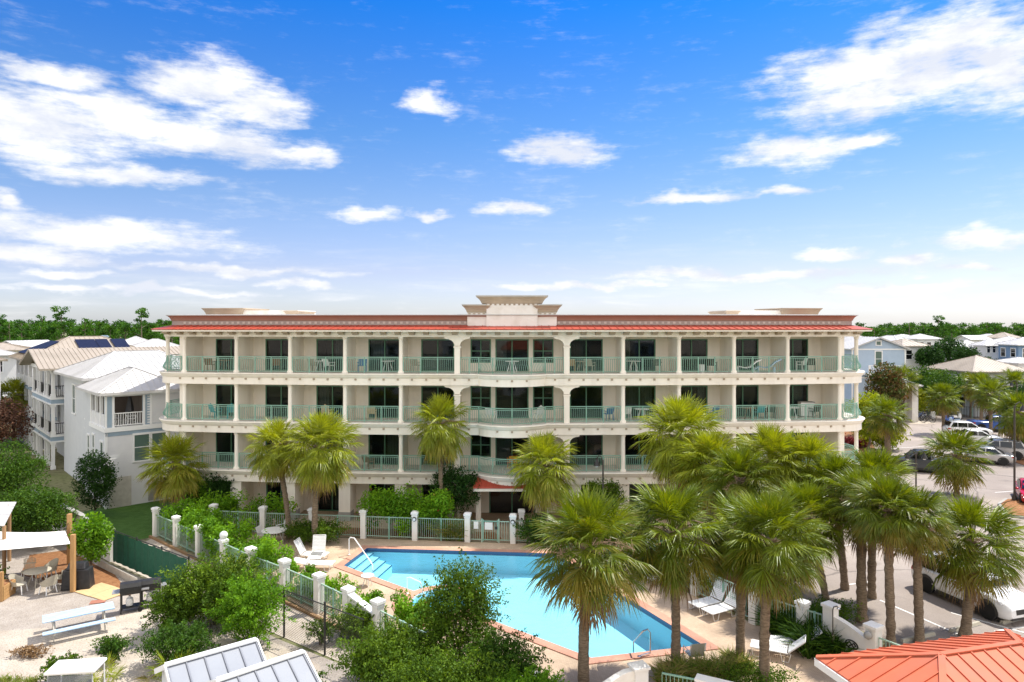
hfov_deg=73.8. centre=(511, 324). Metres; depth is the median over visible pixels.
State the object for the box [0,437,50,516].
airy tree
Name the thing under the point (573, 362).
balcony chair
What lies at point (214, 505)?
fence pillar
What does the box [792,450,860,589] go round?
cabbage palm
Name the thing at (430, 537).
fence panel
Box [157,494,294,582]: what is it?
flowering hedge
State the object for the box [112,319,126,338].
pine tree
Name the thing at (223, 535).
fence pillar
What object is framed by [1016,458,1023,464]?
planter mulch
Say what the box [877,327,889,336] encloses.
pine tree
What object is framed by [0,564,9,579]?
yard shrub
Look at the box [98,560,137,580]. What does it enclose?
picket edging
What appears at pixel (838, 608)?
outdoor shower
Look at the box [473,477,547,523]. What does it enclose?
entrance awning
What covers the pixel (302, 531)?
round bush
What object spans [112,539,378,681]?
sand strip
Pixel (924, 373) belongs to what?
garden tree
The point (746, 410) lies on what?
balcony table
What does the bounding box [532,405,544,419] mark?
balcony chair
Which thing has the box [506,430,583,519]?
cabbage palm
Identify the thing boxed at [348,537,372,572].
pool handrail
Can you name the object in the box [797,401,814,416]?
balcony cabinet
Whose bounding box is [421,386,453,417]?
sliding door
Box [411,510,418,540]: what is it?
fence pillar
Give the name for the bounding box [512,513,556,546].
shrub
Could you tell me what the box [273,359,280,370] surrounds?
balcony chair
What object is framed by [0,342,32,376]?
cottage
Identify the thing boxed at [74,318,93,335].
pine tree
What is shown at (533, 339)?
window
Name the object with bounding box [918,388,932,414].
garden tree
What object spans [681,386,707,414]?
sliding door
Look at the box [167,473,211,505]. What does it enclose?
patio tree
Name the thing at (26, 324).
pine tree
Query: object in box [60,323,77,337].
pine tree
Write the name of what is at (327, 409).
balcony chair
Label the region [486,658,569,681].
yaupon shrub
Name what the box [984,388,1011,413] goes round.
garden tree
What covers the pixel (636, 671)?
wall
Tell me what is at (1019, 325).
pine tree
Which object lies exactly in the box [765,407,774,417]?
balcony chair
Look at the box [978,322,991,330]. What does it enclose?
pine tree
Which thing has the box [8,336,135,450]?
solar house
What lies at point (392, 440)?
sliding door
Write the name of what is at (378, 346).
sliding door
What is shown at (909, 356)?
window
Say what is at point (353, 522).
building patio
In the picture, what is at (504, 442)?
sliding door
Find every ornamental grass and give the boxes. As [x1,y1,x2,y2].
[647,647,712,681]
[682,646,739,681]
[714,643,757,673]
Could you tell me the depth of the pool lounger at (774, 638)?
25.62 m
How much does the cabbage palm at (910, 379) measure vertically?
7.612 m
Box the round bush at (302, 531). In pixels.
[273,515,352,544]
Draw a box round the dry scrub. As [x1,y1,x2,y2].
[6,643,54,658]
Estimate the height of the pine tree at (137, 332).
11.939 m
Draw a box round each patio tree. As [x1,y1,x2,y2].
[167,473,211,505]
[424,465,481,516]
[579,477,627,506]
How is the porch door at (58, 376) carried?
in the porch house at (48, 361)
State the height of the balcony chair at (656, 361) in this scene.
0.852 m
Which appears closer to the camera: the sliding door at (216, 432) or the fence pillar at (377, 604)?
the fence pillar at (377, 604)
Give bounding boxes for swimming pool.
[334,545,720,664]
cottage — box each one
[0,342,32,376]
[0,349,15,397]
[0,357,7,403]
[2,340,49,346]
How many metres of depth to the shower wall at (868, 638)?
24.73 m
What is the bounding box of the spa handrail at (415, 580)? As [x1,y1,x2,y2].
[407,577,423,593]
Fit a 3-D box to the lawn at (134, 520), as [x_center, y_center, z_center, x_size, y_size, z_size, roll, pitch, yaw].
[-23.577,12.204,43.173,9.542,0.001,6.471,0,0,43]
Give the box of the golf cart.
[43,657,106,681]
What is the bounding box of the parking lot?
[684,415,1023,644]
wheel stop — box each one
[899,631,935,642]
[948,621,980,632]
[999,619,1019,624]
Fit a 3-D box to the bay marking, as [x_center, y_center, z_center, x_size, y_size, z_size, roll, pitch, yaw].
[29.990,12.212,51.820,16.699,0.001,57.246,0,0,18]
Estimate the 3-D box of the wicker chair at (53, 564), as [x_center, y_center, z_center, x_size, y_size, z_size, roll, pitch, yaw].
[-22.213,11.762,32.825,0.716,0.885,0.680,0,0,30]
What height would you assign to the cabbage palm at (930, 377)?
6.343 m
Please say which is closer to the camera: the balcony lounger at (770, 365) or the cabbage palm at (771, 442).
the cabbage palm at (771, 442)
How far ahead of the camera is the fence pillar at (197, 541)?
35.81 m
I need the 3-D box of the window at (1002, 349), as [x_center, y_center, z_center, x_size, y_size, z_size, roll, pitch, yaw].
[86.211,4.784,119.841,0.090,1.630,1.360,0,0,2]
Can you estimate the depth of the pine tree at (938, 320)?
189.82 m
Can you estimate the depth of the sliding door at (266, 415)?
45.11 m
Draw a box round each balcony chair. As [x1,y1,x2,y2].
[204,358,215,369]
[208,403,221,417]
[227,403,232,418]
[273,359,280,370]
[307,359,316,370]
[321,404,331,415]
[322,359,333,370]
[358,359,366,370]
[362,457,373,468]
[367,407,376,419]
[410,359,419,371]
[485,408,496,420]
[507,456,516,467]
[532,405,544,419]
[570,359,575,371]
[584,359,595,371]
[602,407,614,419]
[626,407,631,418]
[652,359,661,370]
[707,359,716,370]
[754,406,765,418]
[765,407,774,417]
[796,358,808,370]
[807,358,814,364]
[808,405,820,416]
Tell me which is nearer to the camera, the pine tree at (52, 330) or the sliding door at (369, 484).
the sliding door at (369, 484)
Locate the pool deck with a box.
[167,533,836,681]
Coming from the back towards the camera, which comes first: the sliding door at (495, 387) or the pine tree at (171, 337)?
the pine tree at (171, 337)
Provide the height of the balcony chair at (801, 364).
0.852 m
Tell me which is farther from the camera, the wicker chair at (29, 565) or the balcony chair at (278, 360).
the balcony chair at (278, 360)
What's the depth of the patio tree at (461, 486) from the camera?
40.91 m
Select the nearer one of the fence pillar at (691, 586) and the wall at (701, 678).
the wall at (701, 678)
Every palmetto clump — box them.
[71,652,127,681]
[134,646,196,681]
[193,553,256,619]
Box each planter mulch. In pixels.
[1001,499,1023,514]
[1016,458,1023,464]
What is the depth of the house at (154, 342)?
95.12 m
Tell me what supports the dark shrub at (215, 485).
on the building patio
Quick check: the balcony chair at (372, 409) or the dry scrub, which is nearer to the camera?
the dry scrub
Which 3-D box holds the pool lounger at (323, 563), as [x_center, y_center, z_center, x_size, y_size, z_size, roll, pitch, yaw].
[-9.926,11.962,34.079,2.092,0.456,0.680,0,0,5]
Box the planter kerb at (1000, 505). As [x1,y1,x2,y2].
[997,498,1023,518]
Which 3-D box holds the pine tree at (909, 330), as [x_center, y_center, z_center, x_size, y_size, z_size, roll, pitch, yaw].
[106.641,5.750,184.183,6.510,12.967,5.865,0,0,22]
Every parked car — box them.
[942,420,992,434]
[951,428,1000,444]
[952,445,1012,465]
[1016,478,1023,502]
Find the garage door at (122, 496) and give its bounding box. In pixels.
[109,476,130,508]
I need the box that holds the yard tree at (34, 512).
[0,484,79,531]
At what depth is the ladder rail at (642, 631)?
25.14 m
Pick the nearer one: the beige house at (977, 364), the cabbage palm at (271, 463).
the cabbage palm at (271, 463)
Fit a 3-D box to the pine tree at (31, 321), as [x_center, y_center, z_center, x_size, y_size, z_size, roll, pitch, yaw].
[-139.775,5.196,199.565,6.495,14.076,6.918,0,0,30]
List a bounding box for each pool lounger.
[294,537,329,561]
[294,557,335,571]
[307,534,325,562]
[688,579,727,614]
[701,587,735,621]
[750,634,805,662]
[769,625,822,653]
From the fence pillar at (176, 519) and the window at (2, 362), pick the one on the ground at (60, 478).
the fence pillar at (176, 519)
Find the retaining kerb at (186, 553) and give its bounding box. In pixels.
[149,535,342,630]
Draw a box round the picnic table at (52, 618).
[42,601,115,641]
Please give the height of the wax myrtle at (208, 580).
3.006 m
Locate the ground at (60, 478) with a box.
[0,328,1015,679]
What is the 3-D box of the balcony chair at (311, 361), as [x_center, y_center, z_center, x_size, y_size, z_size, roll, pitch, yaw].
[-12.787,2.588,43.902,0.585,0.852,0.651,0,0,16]
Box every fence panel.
[157,514,172,541]
[177,523,194,551]
[200,533,219,563]
[220,510,258,531]
[225,544,245,568]
[252,556,278,586]
[266,513,307,533]
[286,568,312,606]
[318,514,359,536]
[321,583,341,619]
[366,516,411,538]
[380,610,427,643]
[418,518,464,540]
[516,520,549,541]
[662,672,694,681]
[698,571,747,616]
[758,597,795,621]
[807,610,821,625]
[879,637,898,646]
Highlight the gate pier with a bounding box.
[878,380,922,421]
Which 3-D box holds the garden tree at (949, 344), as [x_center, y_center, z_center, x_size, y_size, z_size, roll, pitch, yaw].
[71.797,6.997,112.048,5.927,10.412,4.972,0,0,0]
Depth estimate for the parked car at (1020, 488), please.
47.05 m
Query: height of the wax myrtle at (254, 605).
2.804 m
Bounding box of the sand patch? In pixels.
[0,608,321,681]
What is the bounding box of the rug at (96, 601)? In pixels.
[89,599,105,603]
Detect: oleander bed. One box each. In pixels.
[276,554,361,609]
[343,587,434,633]
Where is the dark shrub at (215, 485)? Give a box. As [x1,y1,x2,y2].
[199,472,235,509]
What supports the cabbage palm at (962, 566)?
on the parking lot
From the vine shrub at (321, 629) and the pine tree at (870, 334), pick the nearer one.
the vine shrub at (321, 629)
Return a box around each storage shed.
[154,637,266,681]
[207,649,320,681]
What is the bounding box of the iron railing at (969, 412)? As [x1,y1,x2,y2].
[945,406,988,417]
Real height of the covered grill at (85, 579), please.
1.200 m
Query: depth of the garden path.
85.18 m
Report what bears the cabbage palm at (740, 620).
on the pool deck
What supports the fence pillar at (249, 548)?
on the ground at (60, 478)
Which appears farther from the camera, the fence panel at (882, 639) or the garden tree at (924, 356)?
the garden tree at (924, 356)
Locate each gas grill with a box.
[112,579,148,614]
[141,577,166,605]
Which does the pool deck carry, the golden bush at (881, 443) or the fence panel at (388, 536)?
the fence panel at (388, 536)
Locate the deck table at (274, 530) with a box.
[261,526,286,541]
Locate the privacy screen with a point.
(136, 555)
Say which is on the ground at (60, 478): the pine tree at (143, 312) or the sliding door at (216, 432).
the pine tree at (143, 312)
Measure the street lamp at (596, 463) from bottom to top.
4.874 m
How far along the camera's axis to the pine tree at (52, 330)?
151.25 m
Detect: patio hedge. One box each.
[197,488,297,527]
[356,481,455,536]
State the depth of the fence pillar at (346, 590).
27.38 m
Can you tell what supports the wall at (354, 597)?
on the pool deck
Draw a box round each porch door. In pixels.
[57,375,60,389]
[57,405,60,422]
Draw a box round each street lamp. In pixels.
[593,455,603,539]
[905,449,927,489]
[998,390,1005,436]
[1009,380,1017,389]
[1012,402,1023,500]
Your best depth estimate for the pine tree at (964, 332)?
187.47 m
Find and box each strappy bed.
[725,588,822,635]
[751,595,864,658]
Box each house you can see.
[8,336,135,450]
[19,346,179,469]
[53,350,179,508]
[125,336,146,344]
[133,339,179,346]
[844,336,910,406]
[881,335,913,340]
[893,339,930,380]
[903,334,942,347]
[923,355,1023,416]
[936,341,972,363]
[954,335,992,341]
[968,339,998,359]
[987,332,1020,338]
[993,336,1015,341]
[994,337,1023,358]
[997,357,1023,367]
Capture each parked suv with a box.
[911,552,1023,620]
[969,437,1023,459]
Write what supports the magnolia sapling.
on the mulch bed at (102, 575)
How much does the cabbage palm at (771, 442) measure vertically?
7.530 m
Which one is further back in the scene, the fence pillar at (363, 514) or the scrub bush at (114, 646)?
the fence pillar at (363, 514)
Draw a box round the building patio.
[177,507,829,542]
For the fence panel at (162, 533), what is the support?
on the ground at (60, 478)
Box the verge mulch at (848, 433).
[844,431,876,456]
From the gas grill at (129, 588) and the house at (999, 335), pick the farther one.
the house at (999, 335)
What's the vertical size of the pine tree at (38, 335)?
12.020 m
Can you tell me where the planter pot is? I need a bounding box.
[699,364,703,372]
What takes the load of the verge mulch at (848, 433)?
on the parking lot
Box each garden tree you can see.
[906,364,950,414]
[912,345,945,366]
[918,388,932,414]
[922,368,965,399]
[934,336,965,361]
[950,345,981,360]
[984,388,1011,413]
[1001,382,1023,410]
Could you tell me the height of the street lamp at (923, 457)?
3.626 m
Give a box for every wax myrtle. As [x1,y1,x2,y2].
[140,578,197,630]
[144,549,273,630]
[201,567,297,648]
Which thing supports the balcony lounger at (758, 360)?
on the condominium block
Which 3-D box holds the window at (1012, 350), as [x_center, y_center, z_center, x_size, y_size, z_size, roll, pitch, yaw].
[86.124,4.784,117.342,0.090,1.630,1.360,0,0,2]
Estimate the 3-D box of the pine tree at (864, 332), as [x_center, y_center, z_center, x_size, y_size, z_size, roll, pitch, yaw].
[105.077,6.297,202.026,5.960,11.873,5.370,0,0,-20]
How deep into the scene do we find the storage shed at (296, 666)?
18.60 m
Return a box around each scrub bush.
[38,649,86,681]
[86,633,135,650]
[96,634,129,663]
[130,616,225,665]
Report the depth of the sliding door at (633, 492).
44.87 m
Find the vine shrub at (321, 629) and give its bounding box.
[300,616,337,645]
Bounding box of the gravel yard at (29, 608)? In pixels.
[0,524,361,681]
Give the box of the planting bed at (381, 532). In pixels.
[234,523,502,540]
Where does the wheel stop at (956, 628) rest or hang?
on the parking lot
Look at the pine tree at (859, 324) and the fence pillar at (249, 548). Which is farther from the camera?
the pine tree at (859, 324)
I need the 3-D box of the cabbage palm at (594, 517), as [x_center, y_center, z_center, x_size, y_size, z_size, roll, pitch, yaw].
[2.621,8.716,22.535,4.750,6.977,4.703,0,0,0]
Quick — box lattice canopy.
[0,502,15,574]
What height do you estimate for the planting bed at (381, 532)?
0.001 m
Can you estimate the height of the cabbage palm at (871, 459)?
6.837 m
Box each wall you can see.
[31,491,112,561]
[348,593,371,629]
[603,660,650,681]
[694,673,731,681]
[821,600,883,651]
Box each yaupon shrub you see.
[325,613,452,681]
[362,645,535,681]
[410,547,513,664]
[451,625,553,681]
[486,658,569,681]
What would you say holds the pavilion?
on the pool deck
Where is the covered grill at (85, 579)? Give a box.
[61,560,94,590]
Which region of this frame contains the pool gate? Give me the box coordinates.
[471,518,509,542]
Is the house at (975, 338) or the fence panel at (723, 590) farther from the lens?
the house at (975, 338)
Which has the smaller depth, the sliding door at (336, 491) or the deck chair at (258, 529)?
the deck chair at (258, 529)
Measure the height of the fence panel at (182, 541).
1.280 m
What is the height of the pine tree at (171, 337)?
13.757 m
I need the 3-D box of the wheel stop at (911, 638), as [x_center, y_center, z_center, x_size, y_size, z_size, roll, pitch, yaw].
[15.800,12.150,26.560,1.800,0.140,0.190,0,0,-22]
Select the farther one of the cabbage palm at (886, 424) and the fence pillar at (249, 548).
the cabbage palm at (886, 424)
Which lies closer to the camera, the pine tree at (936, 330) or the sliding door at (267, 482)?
the sliding door at (267, 482)
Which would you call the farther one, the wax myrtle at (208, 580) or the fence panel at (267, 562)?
the fence panel at (267, 562)
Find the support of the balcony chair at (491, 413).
on the condominium block
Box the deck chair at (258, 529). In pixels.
[255,525,270,537]
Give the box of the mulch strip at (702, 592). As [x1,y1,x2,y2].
[584,534,887,646]
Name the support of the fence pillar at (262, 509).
on the ground at (60, 478)
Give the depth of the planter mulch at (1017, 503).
45.59 m
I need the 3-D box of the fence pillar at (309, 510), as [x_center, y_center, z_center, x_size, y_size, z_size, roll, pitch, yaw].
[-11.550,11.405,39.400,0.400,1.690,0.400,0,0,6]
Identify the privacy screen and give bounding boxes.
[113,528,189,581]
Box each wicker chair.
[8,574,27,594]
[21,557,35,580]
[38,574,57,595]
[40,558,58,579]
[53,570,62,587]
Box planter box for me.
[0,571,15,601]
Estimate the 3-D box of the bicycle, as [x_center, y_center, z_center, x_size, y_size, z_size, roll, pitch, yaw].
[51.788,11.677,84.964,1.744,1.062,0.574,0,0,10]
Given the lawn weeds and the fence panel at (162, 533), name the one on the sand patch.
the lawn weeds
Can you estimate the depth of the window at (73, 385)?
54.26 m
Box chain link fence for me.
[187,554,364,661]
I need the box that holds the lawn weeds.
[0,673,40,681]
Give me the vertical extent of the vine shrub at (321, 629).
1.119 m
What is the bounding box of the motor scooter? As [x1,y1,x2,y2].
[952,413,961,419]
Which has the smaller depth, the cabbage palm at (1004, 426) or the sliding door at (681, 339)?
the sliding door at (681, 339)
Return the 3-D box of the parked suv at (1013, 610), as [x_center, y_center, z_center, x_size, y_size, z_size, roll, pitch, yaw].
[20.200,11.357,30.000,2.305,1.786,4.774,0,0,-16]
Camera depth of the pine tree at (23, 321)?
198.61 m
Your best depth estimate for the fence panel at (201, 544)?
35.55 m
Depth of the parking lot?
33.00 m
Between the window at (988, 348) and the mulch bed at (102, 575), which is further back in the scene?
the window at (988, 348)
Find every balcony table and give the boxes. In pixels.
[505,361,518,371]
[575,361,585,370]
[741,407,755,418]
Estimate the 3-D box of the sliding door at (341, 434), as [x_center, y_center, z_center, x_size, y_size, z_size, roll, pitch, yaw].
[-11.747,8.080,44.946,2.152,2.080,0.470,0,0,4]
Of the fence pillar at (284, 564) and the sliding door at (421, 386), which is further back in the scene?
the sliding door at (421, 386)
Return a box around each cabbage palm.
[1,376,32,443]
[133,431,212,510]
[241,416,308,539]
[275,409,364,546]
[407,392,472,513]
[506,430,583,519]
[522,478,662,681]
[612,475,733,662]
[631,390,730,536]
[666,427,755,552]
[696,490,793,655]
[698,440,786,573]
[712,486,834,681]
[729,419,815,509]
[769,477,851,600]
[771,428,846,514]
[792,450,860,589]
[818,463,905,622]
[831,446,918,598]
[840,472,935,646]
[861,392,914,455]
[869,480,964,642]
[883,362,922,417]
[916,368,949,411]
[918,426,996,495]
[922,381,965,432]
[924,489,1023,636]
[951,371,985,416]
[959,371,998,419]
[966,374,1012,430]
[985,389,1023,458]
[993,366,1023,391]
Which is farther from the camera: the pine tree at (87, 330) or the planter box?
the pine tree at (87, 330)
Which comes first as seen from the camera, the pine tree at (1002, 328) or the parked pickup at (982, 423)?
the parked pickup at (982, 423)
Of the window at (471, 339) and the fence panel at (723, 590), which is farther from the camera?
the window at (471, 339)
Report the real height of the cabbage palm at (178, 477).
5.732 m
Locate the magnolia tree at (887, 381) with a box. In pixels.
[863,361,908,408]
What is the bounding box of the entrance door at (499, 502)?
[489,492,534,512]
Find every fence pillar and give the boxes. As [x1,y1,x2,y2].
[151,506,160,536]
[171,515,180,546]
[193,524,202,556]
[208,503,218,513]
[218,531,228,563]
[244,546,257,572]
[258,505,267,528]
[277,557,291,596]
[307,507,311,520]
[312,571,325,613]
[340,585,355,622]
[359,509,367,538]
[370,597,385,634]
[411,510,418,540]
[463,512,471,542]
[509,513,516,543]
[518,509,524,535]
[689,559,701,596]
[748,591,759,625]
[794,598,810,627]
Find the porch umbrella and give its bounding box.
[125,396,134,423]
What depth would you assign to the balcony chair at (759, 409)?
43.86 m
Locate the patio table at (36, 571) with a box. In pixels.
[23,566,51,588]
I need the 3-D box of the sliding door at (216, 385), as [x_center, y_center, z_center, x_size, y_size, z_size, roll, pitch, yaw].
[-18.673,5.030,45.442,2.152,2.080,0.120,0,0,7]
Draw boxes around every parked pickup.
[891,449,941,470]
[966,415,1005,429]
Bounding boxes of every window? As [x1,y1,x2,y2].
[1,361,3,372]
[71,383,75,414]
[87,433,89,461]
[91,432,94,457]
[99,439,103,467]
[132,432,149,462]
[150,430,165,460]
[471,339,490,362]
[471,386,490,409]
[471,435,490,456]
[533,339,552,362]
[533,386,552,409]
[875,350,882,364]
[906,349,912,359]
[959,396,965,408]
[986,346,990,352]
[1000,347,1005,356]
[1010,348,1015,356]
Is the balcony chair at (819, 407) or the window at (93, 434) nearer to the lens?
the balcony chair at (819, 407)
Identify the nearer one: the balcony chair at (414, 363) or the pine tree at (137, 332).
the balcony chair at (414, 363)
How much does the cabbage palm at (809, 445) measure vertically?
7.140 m
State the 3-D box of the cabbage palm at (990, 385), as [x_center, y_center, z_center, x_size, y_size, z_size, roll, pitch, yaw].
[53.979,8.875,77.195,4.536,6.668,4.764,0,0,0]
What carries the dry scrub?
on the sand patch
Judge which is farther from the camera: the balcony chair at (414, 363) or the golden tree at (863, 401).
the golden tree at (863, 401)
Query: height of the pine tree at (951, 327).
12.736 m
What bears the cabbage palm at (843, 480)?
on the parking lot
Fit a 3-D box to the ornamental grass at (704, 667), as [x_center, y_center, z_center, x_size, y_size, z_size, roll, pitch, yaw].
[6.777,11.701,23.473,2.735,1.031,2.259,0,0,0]
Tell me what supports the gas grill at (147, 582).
on the gravel yard at (29, 608)
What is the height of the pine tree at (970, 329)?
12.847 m
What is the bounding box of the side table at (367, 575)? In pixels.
[361,573,373,586]
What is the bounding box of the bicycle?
[920,414,935,422]
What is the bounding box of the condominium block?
[151,295,872,520]
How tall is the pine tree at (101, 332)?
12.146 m
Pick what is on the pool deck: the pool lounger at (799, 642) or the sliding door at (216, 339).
the pool lounger at (799, 642)
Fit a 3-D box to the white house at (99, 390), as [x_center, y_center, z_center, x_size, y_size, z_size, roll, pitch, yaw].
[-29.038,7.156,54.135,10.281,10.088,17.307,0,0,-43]
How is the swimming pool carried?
in the pool deck
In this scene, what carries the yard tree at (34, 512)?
on the gravel yard at (29, 608)
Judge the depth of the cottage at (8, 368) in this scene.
84.08 m
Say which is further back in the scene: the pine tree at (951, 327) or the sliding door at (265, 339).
the pine tree at (951, 327)
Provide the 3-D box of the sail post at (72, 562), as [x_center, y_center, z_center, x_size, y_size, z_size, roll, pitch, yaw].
[-20.079,10.890,31.185,0.220,2.620,0.180,0,0,0]
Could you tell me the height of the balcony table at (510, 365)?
0.725 m
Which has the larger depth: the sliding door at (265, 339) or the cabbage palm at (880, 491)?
the sliding door at (265, 339)
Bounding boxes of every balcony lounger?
[737,359,761,371]
[754,359,781,371]
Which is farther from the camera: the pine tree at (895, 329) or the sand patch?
the pine tree at (895, 329)
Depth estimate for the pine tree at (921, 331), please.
184.27 m
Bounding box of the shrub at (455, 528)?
[423,514,478,540]
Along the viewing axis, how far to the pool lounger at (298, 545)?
35.37 m
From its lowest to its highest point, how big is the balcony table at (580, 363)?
0.725 m
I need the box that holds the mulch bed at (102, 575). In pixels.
[20,550,119,595]
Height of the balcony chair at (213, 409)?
1.002 m
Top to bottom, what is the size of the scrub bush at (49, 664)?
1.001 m
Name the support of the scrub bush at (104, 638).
on the sand patch
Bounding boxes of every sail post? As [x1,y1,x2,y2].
[67,513,71,563]
[70,534,75,591]
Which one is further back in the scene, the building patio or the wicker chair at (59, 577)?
the building patio
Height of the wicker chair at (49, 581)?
0.885 m
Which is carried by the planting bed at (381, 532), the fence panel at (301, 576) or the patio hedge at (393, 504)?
the patio hedge at (393, 504)
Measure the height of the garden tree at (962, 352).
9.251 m
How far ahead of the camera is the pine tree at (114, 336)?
165.29 m
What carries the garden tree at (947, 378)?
on the parking lot
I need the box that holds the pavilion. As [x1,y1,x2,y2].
[814,628,1023,681]
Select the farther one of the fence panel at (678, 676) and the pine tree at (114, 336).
the pine tree at (114, 336)
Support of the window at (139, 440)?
in the white house at (99, 390)
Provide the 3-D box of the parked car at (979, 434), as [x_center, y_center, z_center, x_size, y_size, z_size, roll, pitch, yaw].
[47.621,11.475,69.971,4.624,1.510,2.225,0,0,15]
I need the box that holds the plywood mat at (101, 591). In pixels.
[75,582,119,599]
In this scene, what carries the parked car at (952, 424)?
on the parking lot
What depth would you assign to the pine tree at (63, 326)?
147.23 m
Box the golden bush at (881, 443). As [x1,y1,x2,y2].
[858,428,912,449]
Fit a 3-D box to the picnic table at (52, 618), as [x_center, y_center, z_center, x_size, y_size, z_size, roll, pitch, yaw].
[-17.262,11.832,27.209,2.400,0.783,1.735,0,0,-35]
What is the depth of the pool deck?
28.15 m
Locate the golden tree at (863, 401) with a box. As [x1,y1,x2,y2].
[844,390,894,452]
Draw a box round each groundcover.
[708,655,801,681]
[810,595,864,624]
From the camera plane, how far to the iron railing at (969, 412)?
89.06 m
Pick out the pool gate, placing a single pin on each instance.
(488, 525)
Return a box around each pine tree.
[0,314,8,340]
[0,321,22,340]
[0,323,23,342]
[13,319,28,337]
[14,319,30,339]
[20,330,31,338]
[22,323,35,338]
[27,319,40,335]
[28,314,50,339]
[31,326,51,339]
[36,324,56,340]
[42,322,61,339]
[48,305,75,337]
[49,320,75,339]
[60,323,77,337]
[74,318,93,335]
[76,327,97,335]
[89,326,99,335]
[93,319,107,333]
[95,325,115,338]
[97,321,118,338]
[108,325,120,338]
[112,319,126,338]
[113,323,137,338]
[126,329,140,337]
[129,307,150,337]
[135,322,148,339]
[139,321,164,339]
[144,332,160,339]
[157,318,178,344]
[161,321,179,344]
[855,322,866,335]
[860,326,871,336]
[863,328,878,336]
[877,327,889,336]
[884,330,896,334]
[890,327,904,334]
[897,322,916,334]
[916,325,932,333]
[925,324,943,340]
[930,315,945,336]
[936,324,949,342]
[943,323,961,340]
[956,322,966,335]
[957,329,972,334]
[963,323,978,334]
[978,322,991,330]
[979,327,995,333]
[989,323,1005,333]
[993,322,1006,331]
[1013,323,1023,334]
[1013,326,1023,336]
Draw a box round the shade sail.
[0,524,69,549]
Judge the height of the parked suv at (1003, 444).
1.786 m
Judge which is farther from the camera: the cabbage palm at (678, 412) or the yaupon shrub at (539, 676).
the cabbage palm at (678, 412)
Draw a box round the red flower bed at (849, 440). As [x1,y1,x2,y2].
[844,433,872,447]
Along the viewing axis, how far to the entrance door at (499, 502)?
44.33 m
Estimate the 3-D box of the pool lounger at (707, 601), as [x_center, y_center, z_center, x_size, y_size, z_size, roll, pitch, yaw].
[8.408,11.672,29.317,1.686,1.036,0.680,0,0,-28]
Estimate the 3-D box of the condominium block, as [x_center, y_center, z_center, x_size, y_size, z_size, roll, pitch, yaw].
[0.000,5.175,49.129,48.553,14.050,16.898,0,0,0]
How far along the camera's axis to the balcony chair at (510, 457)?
43.09 m
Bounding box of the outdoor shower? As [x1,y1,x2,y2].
[832,606,840,648]
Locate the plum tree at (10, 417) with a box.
[0,396,39,456]
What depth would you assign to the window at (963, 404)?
92.53 m
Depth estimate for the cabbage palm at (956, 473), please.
48.02 m
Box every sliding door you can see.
[216,339,233,369]
[216,385,233,415]
[216,432,232,461]
[265,339,287,370]
[265,385,286,416]
[266,482,281,509]
[316,339,342,370]
[316,386,342,414]
[318,484,338,510]
[323,434,342,455]
[368,339,398,370]
[368,386,398,417]
[368,434,398,464]
[369,484,394,510]
[421,339,453,370]
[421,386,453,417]
[421,435,453,464]
[495,339,528,370]
[495,387,528,417]
[495,438,528,464]
[570,339,602,370]
[570,386,602,417]
[570,435,602,464]
[625,339,655,370]
[625,386,655,417]
[626,435,655,464]
[630,484,654,510]
[681,339,707,370]
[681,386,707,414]
[736,339,758,369]
[737,385,758,416]
[742,433,758,461]
[790,339,807,369]
[790,385,807,415]
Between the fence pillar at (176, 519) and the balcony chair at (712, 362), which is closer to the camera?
the fence pillar at (176, 519)
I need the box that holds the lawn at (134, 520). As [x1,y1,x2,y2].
[82,501,171,539]
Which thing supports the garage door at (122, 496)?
in the white house at (99, 390)
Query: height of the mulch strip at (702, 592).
0.001 m
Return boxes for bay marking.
[845,434,1023,633]
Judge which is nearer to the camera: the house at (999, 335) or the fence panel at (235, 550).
the fence panel at (235, 550)
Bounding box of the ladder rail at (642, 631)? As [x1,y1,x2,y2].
[633,628,650,656]
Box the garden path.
[904,412,935,423]
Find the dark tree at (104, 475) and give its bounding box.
[70,449,122,515]
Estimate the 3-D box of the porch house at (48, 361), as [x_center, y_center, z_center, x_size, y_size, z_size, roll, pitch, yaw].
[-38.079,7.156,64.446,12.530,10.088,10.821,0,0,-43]
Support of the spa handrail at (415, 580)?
on the swimming pool
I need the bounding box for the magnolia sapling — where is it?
[66,511,114,565]
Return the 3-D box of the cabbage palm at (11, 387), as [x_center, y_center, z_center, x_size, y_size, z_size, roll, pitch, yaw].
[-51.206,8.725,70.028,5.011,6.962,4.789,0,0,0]
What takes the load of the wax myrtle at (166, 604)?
on the sand patch
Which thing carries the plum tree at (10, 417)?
on the ground at (60, 478)

